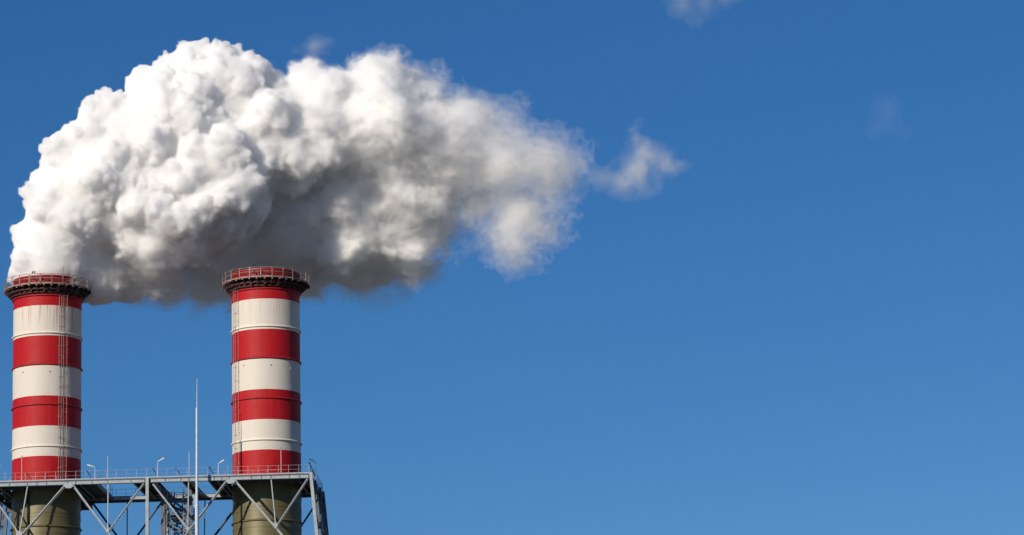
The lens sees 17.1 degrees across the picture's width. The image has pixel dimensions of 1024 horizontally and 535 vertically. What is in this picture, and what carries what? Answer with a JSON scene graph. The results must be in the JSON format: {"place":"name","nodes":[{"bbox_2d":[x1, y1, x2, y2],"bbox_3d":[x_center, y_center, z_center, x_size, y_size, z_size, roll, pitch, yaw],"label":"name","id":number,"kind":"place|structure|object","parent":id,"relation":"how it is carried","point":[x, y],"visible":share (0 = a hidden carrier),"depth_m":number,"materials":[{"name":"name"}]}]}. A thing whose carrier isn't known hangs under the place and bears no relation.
{"place":"outdoors","nodes":[
{"label":"outdoors","id":0,"kind":"place"},
{"bbox_2d":[0,0,1023,534],"label":"sky","id":1,"kind":"structure","parent":0,"point":[573,267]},
{"label":"ground","id":2,"kind":"structure","parent":0,"visible":0},
{"bbox_2d":[4,267,91,534],"bbox_3d":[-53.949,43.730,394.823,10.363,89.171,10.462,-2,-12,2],"label":"chimney","id":3,"kind":"object","parent":2,"relation":"on","point":[47,370],"visible":0.98,"depth_m":397.92,"materials":[{"name":"red paint"}]},
{"bbox_2d":[0,472,328,534],"bbox_3d":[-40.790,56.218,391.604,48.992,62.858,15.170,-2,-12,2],"label":"support structure","id":4,"kind":"object","parent":2,"relation":"on","point":[93,492],"visible":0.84,"depth_m":391.59,"materials":[{"name":"grey paint"}]},
{"bbox_2d":[2,464,308,480],"bbox_3d":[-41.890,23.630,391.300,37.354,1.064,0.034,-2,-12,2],"label":"railing","id":5,"kind":"object","parent":4,"relation":"on","point":[217,471],"visible":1,"depth_m":391.31,"materials":[{"name":"metal"}]},
{"bbox_2d":[310,465,322,490],"bbox_3d":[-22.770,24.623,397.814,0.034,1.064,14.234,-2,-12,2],"label":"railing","id":6,"kind":"object","parent":4,"relation":"attached to","point":[319,482],"visible":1,"depth_m":399.00,"materials":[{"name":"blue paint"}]},
{"bbox_2d":[161,487,194,534],"bbox_3d":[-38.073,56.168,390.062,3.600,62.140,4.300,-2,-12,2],"label":"stair tower","id":7,"kind":"structure","parent":2,"relation":"on","point":[170,517],"depth_m":394.63,"materials":[{"name":"grey metal"}]},
{"bbox_2d":[195,398,198,534],"bbox_3d":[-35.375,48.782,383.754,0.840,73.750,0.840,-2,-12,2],"label":"mast","id":8,"kind":"object","parent":2,"relation":"on","point":[196,515],"visible":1,"depth_m":388.80,"materials":[{"name":"metal"}]},
{"bbox_2d":[222,256,309,534],"bbox_3d":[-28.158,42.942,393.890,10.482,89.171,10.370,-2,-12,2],"label":"chimney","id":9,"kind":"object","parent":2,"relation":"on","point":[266,363],"visible":0.99,"depth_m":396.91,"materials":[{"name":"red paint"}]}
]}

